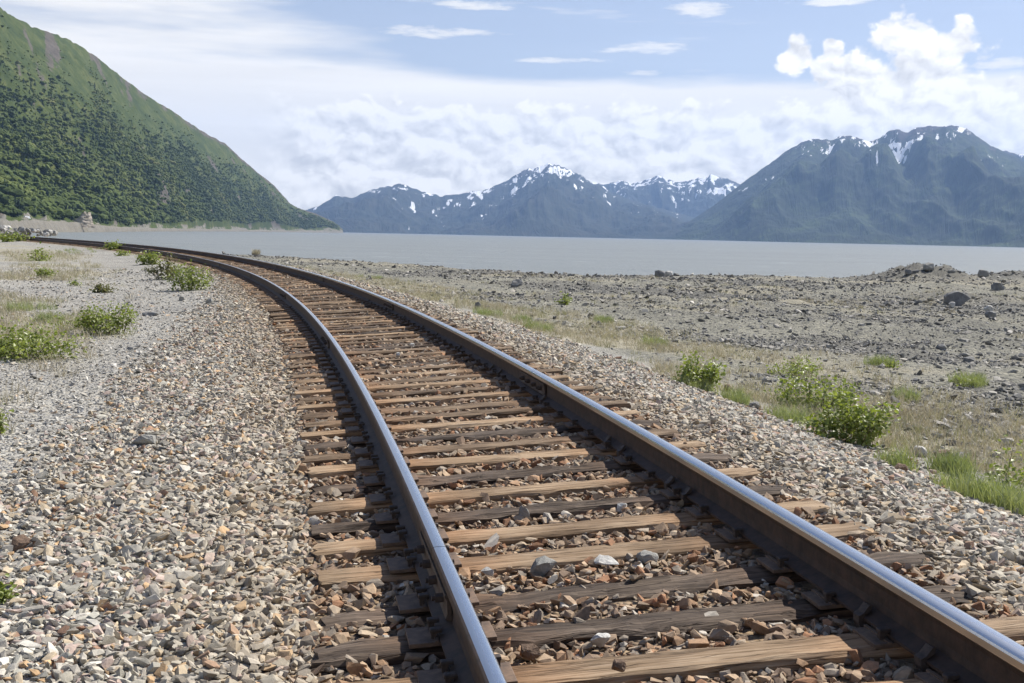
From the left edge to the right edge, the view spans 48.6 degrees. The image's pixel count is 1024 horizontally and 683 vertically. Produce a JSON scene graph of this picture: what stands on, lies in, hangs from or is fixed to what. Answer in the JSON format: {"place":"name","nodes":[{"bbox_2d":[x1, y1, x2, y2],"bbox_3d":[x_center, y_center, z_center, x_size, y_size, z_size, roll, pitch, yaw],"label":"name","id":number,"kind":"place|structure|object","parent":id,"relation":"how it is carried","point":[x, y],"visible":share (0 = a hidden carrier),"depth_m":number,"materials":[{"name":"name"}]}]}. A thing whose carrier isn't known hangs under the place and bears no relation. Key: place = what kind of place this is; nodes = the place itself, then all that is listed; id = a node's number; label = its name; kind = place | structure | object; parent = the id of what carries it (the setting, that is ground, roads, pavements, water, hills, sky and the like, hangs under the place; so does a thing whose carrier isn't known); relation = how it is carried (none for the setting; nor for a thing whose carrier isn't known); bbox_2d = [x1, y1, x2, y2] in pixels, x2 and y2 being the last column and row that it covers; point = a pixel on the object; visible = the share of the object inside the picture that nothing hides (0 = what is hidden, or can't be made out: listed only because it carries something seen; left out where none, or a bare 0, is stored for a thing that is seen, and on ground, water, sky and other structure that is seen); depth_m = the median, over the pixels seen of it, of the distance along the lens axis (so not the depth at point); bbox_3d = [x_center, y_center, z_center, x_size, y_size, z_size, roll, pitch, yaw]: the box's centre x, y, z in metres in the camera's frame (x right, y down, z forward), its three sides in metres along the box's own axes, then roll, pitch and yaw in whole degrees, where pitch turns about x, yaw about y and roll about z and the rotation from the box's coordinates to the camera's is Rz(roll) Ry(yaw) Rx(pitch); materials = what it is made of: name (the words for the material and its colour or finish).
{"place":"outdoors","nodes":[
{"label":"outdoors","id":0,"kind":"place"},
{"bbox_2d":[0,7,342,232],"bbox_3d":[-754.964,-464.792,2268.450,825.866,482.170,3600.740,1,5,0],"label":"hill","id":1,"kind":"structure","parent":0,"point":[22,37],"depth_m":1865.39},
{"bbox_2d":[73,211,94,227],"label":"rock cliff","id":2,"kind":"structure","parent":1,"relation":"on","point":[84,219],"depth_m":993.65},
{"bbox_2d":[0,15,339,228],"bbox_3d":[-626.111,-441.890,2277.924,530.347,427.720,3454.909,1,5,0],"label":"forest","id":3,"kind":"object","parent":1,"relation":"on","point":[26,187],"visible":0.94,"depth_m":1537.45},
{"bbox_2d":[306,163,693,238],"bbox_3d":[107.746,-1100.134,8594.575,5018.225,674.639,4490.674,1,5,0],"label":"mountain","id":4,"kind":"structure","parent":0,"point":[549,200],"depth_m":8313.17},
{"bbox_2d":[0,240,1023,682],"bbox_3d":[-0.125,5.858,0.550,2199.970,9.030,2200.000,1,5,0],"label":"ground","id":5,"kind":"structure","parent":0,"point":[108,258],"depth_m":27.26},
{"bbox_2d":[0,403,13,434],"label":"weed","id":6,"kind":"object","parent":5,"relation":"on","point":[2,429],"visible":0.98,"depth_m":9.09,"materials":[{"name":"green"}]},
{"bbox_2d":[0,573,21,603],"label":"fern","id":7,"kind":"object","parent":5,"relation":"on","point":[5,594],"visible":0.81,"depth_m":4.87,"materials":[{"name":"green plant"}]},
{"bbox_2d":[0,227,34,241],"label":"shrub","id":8,"kind":"object","parent":5,"relation":"on","point":[7,238],"visible":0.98,"depth_m":106.70,"materials":[{"name":"green plant"}]},
{"bbox_2d":[11,534,35,551],"bbox_3d":[-2.468,1.031,5.749,0.144,0.088,0.129,1,5,0],"label":"rock","id":9,"kind":"object","parent":5,"relation":"on","point":[21,541],"visible":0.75,"depth_m":5.72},
{"bbox_2d":[20,241,51,260],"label":"weed","id":10,"kind":"object","parent":5,"relation":"on","point":[40,257],"visible":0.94,"depth_m":54.18,"materials":[{"name":"green"}]},
{"bbox_2d":[30,266,58,277],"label":"shrub","id":11,"kind":"object","parent":5,"relation":"on","point":[45,272],"visible":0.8,"depth_m":36.66,"materials":[{"name":"green plant"}]},
{"bbox_2d":[0,316,94,362],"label":"shrub","id":12,"kind":"object","parent":5,"relation":"on","point":[24,344],"visible":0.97,"depth_m":14.42,"materials":[{"name":"green plant"}]},
{"bbox_2d":[43,312,82,328],"bbox_3d":[-7.362,-0.326,18.582,0.639,0.319,0.713,-1,6,-21],"label":"weed","id":13,"kind":"object","parent":5,"relation":"on","point":[60,318],"visible":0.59,"depth_m":18.58,"materials":[{"name":"green"}]},
{"bbox_2d":[69,300,138,335],"bbox_3d":[-6.406,-0.376,17.785,0.933,0.563,1.030,3,6,18],"label":"shrub","id":14,"kind":"object","parent":5,"relation":"on","point":[87,323],"visible":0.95,"depth_m":17.70,"materials":[{"name":"green plant"}]},
{"bbox_2d":[89,283,118,292],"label":"weed","id":15,"kind":"object","parent":5,"relation":"on","point":[99,289],"visible":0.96,"depth_m":29.14,"materials":[{"name":"green"}]},
{"bbox_2d":[102,239,125,249],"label":"shrub","id":16,"kind":"object","parent":5,"relation":"on","point":[113,246],"visible":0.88,"depth_m":74.35,"materials":[{"name":"green plant"}]},
{"bbox_2d":[113,250,133,255],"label":"shrub","id":17,"kind":"object","parent":5,"relation":"on","point":[122,253],"visible":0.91,"depth_m":63.08,"materials":[{"name":"green plant"}]},
{"bbox_2d":[0,266,249,669],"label":"fine gravel","id":18,"kind":"structure","parent":5,"relation":"on","point":[69,407],"depth_m":12.68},
{"bbox_2d":[135,250,162,264],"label":"shrub","id":19,"kind":"object","parent":5,"relation":"on","point":[143,259],"visible":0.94,"depth_m":49.91,"materials":[{"name":"green plant"}]},
{"bbox_2d":[141,253,195,279],"bbox_3d":[-11.098,-2.424,36.553,1.587,0.894,1.157,2,5,12],"label":"shrub","id":20,"kind":"object","parent":5,"relation":"on","point":[169,268],"visible":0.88,"depth_m":36.44,"materials":[{"name":"green plant"}]},
{"bbox_2d":[160,259,216,290],"bbox_3d":[-8.495,-1.747,29.878,1.332,0.856,1.170,4,6,29],"label":"shrub","id":21,"kind":"object","parent":5,"relation":"on","point":[192,282],"visible":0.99,"depth_m":29.73,"materials":[{"name":"green plant"}]},
{"bbox_2d":[246,283,321,288],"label":"railway tie","id":22,"kind":"object","parent":5,"relation":"on","point":[285,286],"visible":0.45,"depth_m":29.10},
{"bbox_2d":[253,289,337,295],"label":"railway tie","id":23,"kind":"object","parent":5,"relation":"on","point":[295,293],"visible":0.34,"depth_m":26.23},
{"bbox_2d":[252,287,361,293],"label":"railway tie","id":24,"kind":"object","parent":5,"relation":"on","point":[299,290],"visible":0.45,"depth_m":27.05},
{"bbox_2d":[260,296,354,302],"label":"railway tie","id":25,"kind":"object","parent":5,"relation":"on","point":[310,299],"visible":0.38,"depth_m":23.76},
{"bbox_2d":[254,291,371,297],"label":"railway tie","id":26,"kind":"object","parent":5,"relation":"on","point":[342,292],"visible":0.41,"depth_m":25.47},
{"bbox_2d":[259,292,377,299],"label":"railway tie","id":27,"kind":"object","parent":5,"relation":"on","point":[307,296],"visible":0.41,"depth_m":24.65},
{"bbox_2d":[258,293,379,301],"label":"railway tie","id":28,"kind":"object","parent":5,"relation":"on","point":[314,297],"visible":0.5,"depth_m":24.21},
{"bbox_2d":[268,304,376,313],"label":"railway tie","id":29,"kind":"object","parent":5,"relation":"on","point":[291,310],"visible":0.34,"depth_m":20.81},
{"bbox_2d":[260,296,386,303],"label":"railway tie","id":30,"kind":"object","parent":5,"relation":"on","point":[318,300],"visible":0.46,"depth_m":23.41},
{"bbox_2d":[264,297,392,305],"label":"railway tie","id":31,"kind":"object","parent":5,"relation":"on","point":[323,301],"visible":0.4,"depth_m":23.02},
{"bbox_2d":[264,299,393,307],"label":"railway tie","id":32,"kind":"object","parent":5,"relation":"on","point":[318,303],"visible":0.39,"depth_m":22.54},
{"bbox_2d":[265,300,398,308],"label":"railway tie","id":33,"kind":"object","parent":5,"relation":"on","point":[282,306],"visible":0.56,"depth_m":22.11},
{"bbox_2d":[266,302,401,309],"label":"railway tie","id":34,"kind":"object","parent":5,"relation":"on","point":[326,305],"visible":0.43,"depth_m":21.71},
{"bbox_2d":[268,302,405,312],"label":"railway tie","id":35,"kind":"object","parent":5,"relation":"on","point":[312,308],"visible":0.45,"depth_m":21.26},
{"bbox_2d":[270,305,413,314],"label":"railway tie","id":36,"kind":"object","parent":5,"relation":"on","point":[377,307],"visible":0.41,"depth_m":20.40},
{"bbox_2d":[269,307,417,318],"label":"railway tie","id":37,"kind":"object","parent":5,"relation":"on","point":[329,313],"visible":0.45,"depth_m":19.93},
{"bbox_2d":[272,309,423,319],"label":"railway tie","id":38,"kind":"object","parent":5,"relation":"on","point":[296,315],"visible":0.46,"depth_m":19.47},
{"bbox_2d":[273,313,426,323],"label":"railway tie","id":39,"kind":"object","parent":5,"relation":"on","point":[334,319],"visible":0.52,"depth_m":18.65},
{"bbox_2d":[274,310,425,320],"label":"railway tie","id":40,"kind":"object","parent":5,"relation":"on","point":[385,314],"visible":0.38,"depth_m":19.16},
{"bbox_2d":[275,314,436,326],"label":"railway tie","id":41,"kind":"object","parent":5,"relation":"on","point":[327,322],"visible":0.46,"depth_m":18.22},
{"bbox_2d":[276,316,437,328],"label":"railway tie","id":42,"kind":"object","parent":5,"relation":"on","point":[367,322],"visible":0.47,"depth_m":17.83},
{"bbox_2d":[279,318,443,331],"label":"railway tie","id":43,"kind":"object","parent":5,"relation":"on","point":[340,326],"visible":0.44,"depth_m":17.40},
{"bbox_2d":[280,320,450,333],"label":"railway tie","id":44,"kind":"object","parent":5,"relation":"on","point":[408,323],"visible":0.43,"depth_m":17.00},
{"bbox_2d":[279,323,455,336],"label":"railway tie","id":45,"kind":"object","parent":5,"relation":"on","point":[412,326],"visible":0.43,"depth_m":16.54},
{"bbox_2d":[282,325,460,338],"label":"railway tie","id":46,"kind":"object","parent":5,"relation":"on","point":[371,332],"visible":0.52,"depth_m":16.11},
{"bbox_2d":[280,328,468,341],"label":"railway tie","id":47,"kind":"object","parent":5,"relation":"on","point":[422,330],"visible":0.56,"depth_m":15.69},
{"bbox_2d":[286,330,478,344],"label":"railway tie","id":48,"kind":"object","parent":5,"relation":"on","point":[388,337],"visible":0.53,"depth_m":15.27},
{"bbox_2d":[284,334,480,348],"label":"railway tie","id":49,"kind":"object","parent":5,"relation":"on","point":[352,343],"visible":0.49,"depth_m":14.81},
{"bbox_2d":[285,337,480,352],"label":"railway tie","id":50,"kind":"object","parent":5,"relation":"on","point":[437,340],"visible":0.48,"depth_m":14.38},
{"bbox_2d":[288,339,494,356],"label":"railway tie","id":51,"kind":"object","parent":5,"relation":"on","point":[443,342],"visible":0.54,"depth_m":14.05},
{"bbox_2d":[289,343,503,360],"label":"railway tie","id":52,"kind":"object","parent":5,"relation":"on","point":[323,353],"visible":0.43,"depth_m":13.55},
{"bbox_2d":[289,350,516,369],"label":"railway tie","id":53,"kind":"object","parent":5,"relation":"on","point":[364,362],"visible":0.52,"depth_m":12.74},
{"bbox_2d":[291,346,514,364],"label":"railway tie","id":54,"kind":"object","parent":5,"relation":"on","point":[452,351],"visible":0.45,"depth_m":13.23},
{"bbox_2d":[291,354,527,374],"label":"railway tie","id":55,"kind":"object","parent":5,"relation":"on","point":[467,358],"visible":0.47,"depth_m":12.37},
{"bbox_2d":[290,359,537,378],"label":"railway tie","id":56,"kind":"object","parent":5,"relation":"on","point":[435,367],"visible":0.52,"depth_m":11.92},
{"bbox_2d":[295,363,548,383],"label":"railway tie","id":57,"kind":"object","parent":5,"relation":"on","point":[335,377],"visible":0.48,"depth_m":11.50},
{"bbox_2d":[298,368,562,390],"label":"railway tie","id":58,"kind":"object","parent":5,"relation":"on","point":[492,373],"visible":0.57,"depth_m":11.09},
{"bbox_2d":[294,375,568,397],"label":"railway tie","id":59,"kind":"object","parent":5,"relation":"on","point":[335,390],"visible":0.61,"depth_m":10.59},
{"bbox_2d":[297,381,583,403],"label":"railway tie","id":60,"kind":"object","parent":5,"relation":"on","point":[337,397],"visible":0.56,"depth_m":10.19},
{"bbox_2d":[296,386,594,411],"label":"railway tie","id":61,"kind":"object","parent":5,"relation":"on","point":[519,392],"visible":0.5,"depth_m":9.78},
{"bbox_2d":[301,395,611,420],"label":"railway tie","id":62,"kind":"object","parent":5,"relation":"on","point":[532,400],"visible":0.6,"depth_m":9.33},
{"bbox_2d":[13,237,506,682],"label":"rail","id":63,"kind":"object","parent":62,"relation":"on","point":[465,645],"visible":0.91,"depth_m":5.06,"materials":[{"name":"metal"}]},
{"bbox_2d":[305,400,630,430],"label":"railway tie","id":64,"kind":"object","parent":5,"relation":"on","point":[544,407],"visible":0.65,"depth_m":8.94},
{"bbox_2d":[300,410,639,440],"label":"railway tie","id":65,"kind":"object","parent":5,"relation":"on","point":[557,417],"visible":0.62,"depth_m":8.48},
{"bbox_2d":[302,419,661,452],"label":"railway tie","id":66,"kind":"object","parent":5,"relation":"on","point":[572,427],"visible":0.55,"depth_m":8.08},
{"bbox_2d":[300,428,680,465],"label":"railway tie","id":67,"kind":"object","parent":5,"relation":"on","point":[416,452],"visible":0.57,"depth_m":7.66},
{"bbox_2d":[307,440,706,479],"bbox_3d":[0.007,0.792,7.314,2.622,0.238,0.202,-3,6,-10],"label":"railway tie","id":68,"kind":"object","parent":5,"relation":"on","point":[371,466],"visible":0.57,"depth_m":7.21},
{"bbox_2d":[0,263,1023,682],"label":"ballast gravel","id":69,"kind":"structure","parent":5,"relation":"on","point":[788,453],"depth_m":6.37,"materials":[{"name":"gravel"}]},
{"bbox_2d":[132,435,155,444],"bbox_3d":[-2.755,0.745,8.479,0.211,0.118,0.181,1,5,0],"label":"rock","id":70,"kind":"object","parent":69,"relation":"on","point":[144,439],"visible":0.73,"depth_m":8.40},
{"bbox_2d":[894,463,907,470],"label":"rock","id":71,"kind":"object","parent":69,"relation":"on","point":[904,467],"visible":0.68,"depth_m":8.99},
{"bbox_2d":[0,249,1023,493],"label":"dry grass","id":72,"kind":"structure","parent":5,"relation":"on","point":[916,429],"depth_m":18.69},
{"bbox_2d":[511,279,522,286],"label":"boulder","id":73,"kind":"object","parent":5,"relation":"on","point":[516,282],"visible":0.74,"depth_m":54.84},
{"bbox_2d":[312,453,735,496],"bbox_3d":[0.114,0.846,6.878,2.616,0.260,0.226,-3,6,-11],"label":"railway tie","id":74,"kind":"object","parent":5,"relation":"on","point":[376,483],"visible":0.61,"depth_m":6.82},
{"bbox_2d":[307,468,763,516],"bbox_3d":[0.169,0.879,6.414,2.619,0.234,0.199,-3,6,-12],"label":"railway tie","id":75,"kind":"object","parent":5,"relation":"on","point":[370,503],"visible":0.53,"depth_m":6.32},
{"bbox_2d":[307,485,792,539],"bbox_3d":[0.241,0.933,5.992,2.610,0.259,0.204,-3,6,-11],"label":"railway tie","id":76,"kind":"object","parent":5,"relation":"on","point":[387,522],"visible":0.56,"depth_m":5.91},
{"bbox_2d":[554,291,571,304],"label":"weed","id":77,"kind":"object","parent":5,"relation":"on","point":[565,301],"visible":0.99,"depth_m":39.43,"materials":[{"name":"green"}]},
{"bbox_2d":[312,500,830,560],"bbox_3d":[0.342,0.961,5.595,2.622,0.239,0.197,-3,6,-11],"label":"railway tie","id":78,"kind":"object","parent":5,"relation":"on","point":[383,544],"visible":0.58,"depth_m":5.51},
{"bbox_2d":[317,522,878,590],"bbox_3d":[0.432,1.004,5.177,2.610,0.242,0.211,-3,6,-11],"label":"railway tie","id":79,"kind":"object","parent":5,"relation":"on","point":[396,568],"visible":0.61,"depth_m":5.11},
{"bbox_2d":[594,554,618,564],"bbox_3d":[0.415,0.967,4.997,0.107,0.040,0.095,1,5,0],"label":"stone","id":80,"kind":"object","parent":5,"relation":"on","point":[603,560],"visible":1,"depth_m":4.98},
{"bbox_2d":[196,263,1023,682],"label":"track bed gravel","id":81,"kind":"structure","parent":5,"relation":"on","point":[336,601],"depth_m":5.02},
{"bbox_2d":[481,567,493,575],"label":"stone","id":82,"kind":"object","parent":81,"relation":"on","point":[488,571],"visible":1,"depth_m":4.80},
{"bbox_2d":[518,506,529,518],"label":"stone","id":83,"kind":"object","parent":81,"relation":"on","point":[524,511],"visible":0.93,"depth_m":5.81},
{"bbox_2d":[521,643,540,660],"bbox_3d":[0.065,1.069,3.913,0.071,0.052,0.060,1,5,0],"label":"stone","id":84,"kind":"object","parent":81,"relation":"on","point":[532,652],"visible":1,"depth_m":3.89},
{"bbox_2d":[530,555,556,576],"bbox_3d":[0.124,0.970,4.895,0.102,0.088,0.095,6,7,44],"label":"stone","id":85,"kind":"object","parent":81,"relation":"on","point":[542,566],"visible":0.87,"depth_m":4.87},
{"bbox_2d":[590,633,610,647],"bbox_3d":[0.316,1.062,4.022,0.074,0.054,0.056,-3,7,-40],"label":"stone","id":86,"kind":"object","parent":81,"relation":"on","point":[599,640],"visible":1,"depth_m":4.01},
{"bbox_2d":[617,503,626,512],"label":"stone","id":87,"kind":"object","parent":81,"relation":"on","point":[620,506],"visible":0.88,"depth_m":5.92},
{"bbox_2d":[222,251,1023,475],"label":"shore rubble","id":88,"kind":"object","parent":5,"relation":"on","point":[927,342],"visible":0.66,"depth_m":37.32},
{"bbox_2d":[321,551,936,628],"bbox_3d":[0.534,1.064,4.689,2.616,0.270,0.219,-4,6,-11],"label":"railway tie","id":89,"kind":"object","parent":5,"relation":"on","point":[770,570],"visible":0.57,"depth_m":4.64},
{"bbox_2d":[2,235,1023,682],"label":"rail","id":90,"kind":"object","parent":89,"relation":"on","point":[932,631],"visible":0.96,"depth_m":4.83,"materials":[{"name":"metal"}]},
{"bbox_2d":[309,585,974,673],"bbox_3d":[0.569,1.105,4.263,2.626,0.265,0.216,-3,6,-10],"label":"railway tie","id":91,"kind":"object","parent":5,"relation":"on","point":[813,604],"visible":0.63,"depth_m":4.19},
{"bbox_2d":[636,550,658,562],"bbox_3d":[0.604,0.963,5.051,0.101,0.060,0.095,1,5,0],"label":"stone","id":92,"kind":"object","parent":5,"relation":"on","point":[643,556],"visible":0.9,"depth_m":5.02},
{"bbox_2d":[347,616,1023,682],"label":"railway tie","id":93,"kind":"object","parent":5,"relation":"on","point":[876,643],"visible":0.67,"depth_m":3.82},
{"bbox_2d":[611,659,625,671],"bbox_3d":[0.344,1.043,3.645,0.046,0.039,0.036,1,5,0],"label":"stone","id":94,"kind":"object","parent":93,"relation":"on","point":[619,665],"visible":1,"depth_m":3.63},
{"bbox_2d":[673,350,727,389],"bbox_3d":[2.530,0.393,15.184,0.727,0.558,0.781,4,6,28],"label":"shrub","id":95,"kind":"object","parent":5,"relation":"on","point":[711,372],"visible":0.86,"depth_m":15.15,"materials":[{"name":"green plant"}]},
{"bbox_2d":[756,353,823,376],"bbox_3d":[4.709,0.400,18.890,1.015,0.422,0.982,0,6,-17],"label":"shrub","id":96,"kind":"object","parent":5,"relation":"on","point":[792,370],"visible":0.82,"depth_m":18.81,"materials":[{"name":"green plant"}]},
{"bbox_2d":[763,365,868,411],"bbox_3d":[3.929,0.613,14.469,1.374,0.606,0.950,3,6,23],"label":"shrub","id":97,"kind":"object","parent":5,"relation":"on","point":[787,392],"visible":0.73,"depth_m":14.47,"materials":[{"name":"green plant"}]},
{"bbox_2d":[797,378,901,447],"bbox_3d":[3.350,0.704,11.275,1.067,0.702,0.823,1,5,0],"label":"shrub","id":98,"kind":"object","parent":5,"relation":"on","point":[866,423],"visible":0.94,"depth_m":11.16,"materials":[{"name":"green plant"}]},
{"bbox_2d":[876,360,901,367],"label":"weed","id":99,"kind":"object","parent":5,"relation":"on","point":[891,365],"visible":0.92,"depth_m":21.48,"materials":[{"name":"green"}]},
{"bbox_2d":[867,669,959,682],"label":"railway tie","id":100,"kind":"object","parent":5,"relation":"on","point":[929,676],"visible":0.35,"depth_m":3.57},
{"bbox_2d":[913,446,926,456],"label":"rock","id":101,"kind":"object","parent":5,"relation":"on","point":[922,448],"visible":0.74,"depth_m":11.10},
{"bbox_2d":[923,262,933,270],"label":"boulder","id":102,"kind":"object","parent":5,"relation":"on","point":[927,266],"visible":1,"depth_m":80.73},
{"bbox_2d":[943,291,970,305],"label":"boulder","id":103,"kind":"object","parent":5,"relation":"on","point":[958,298],"visible":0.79,"depth_m":49.52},
{"bbox_2d":[950,375,979,386],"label":"weed","id":104,"kind":"object","parent":5,"relation":"on","point":[961,383],"visible":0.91,"depth_m":19.32,"materials":[{"name":"green"}]},
{"bbox_2d":[978,269,988,276],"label":"boulder","id":105,"kind":"object","parent":5,"relation":"on","point":[984,272],"visible":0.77,"depth_m":88.17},
{"bbox_2d":[984,311,995,317],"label":"rock","id":106,"kind":"object","parent":5,"relation":"on","point":[988,314],"visible":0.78,"depth_m":40.46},
{"bbox_2d":[991,282,1004,290],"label":"boulder","id":107,"kind":"object","parent":5,"relation":"on","point":[996,286],"visible":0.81,"depth_m":65.64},
{"bbox_2d":[978,434,1023,493],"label":"shrub","id":108,"kind":"object","parent":5,"relation":"on","point":[1008,465],"visible":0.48,"depth_m":8.99,"materials":[{"name":"green plant"}]},
{"bbox_2d":[0,0,1023,209],"label":"sky","id":109,"kind":"structure","parent":0,"point":[323,99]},
{"bbox_2d":[2,246,1023,514],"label":"green grass","id":110,"kind":"structure","parent":0,"point":[960,478],"depth_m":10.24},
{"bbox_2d":[21,231,1023,277],"bbox_3d":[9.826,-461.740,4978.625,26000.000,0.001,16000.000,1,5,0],"label":"water","id":111,"kind":"structure","parent":0,"point":[591,256],"depth_m":397.58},
{"bbox_2d":[601,174,739,217],"bbox_3d":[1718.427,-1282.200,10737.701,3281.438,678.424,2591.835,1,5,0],"label":"mountain","id":112,"kind":"structure","parent":0,"point":[694,198],"depth_m":10834.53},
{"bbox_2d":[656,125,1023,247],"bbox_3d":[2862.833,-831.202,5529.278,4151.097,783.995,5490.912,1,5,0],"label":"mountain","id":113,"kind":"structure","parent":0,"point":[950,185],"depth_m":5876.68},
{"bbox_2d":[1004,151,1023,160],"bbox_3d":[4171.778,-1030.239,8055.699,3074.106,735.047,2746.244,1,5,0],"label":"mountain","id":114,"kind":"structure","parent":0,"point":[1020,156],"depth_m":8671.78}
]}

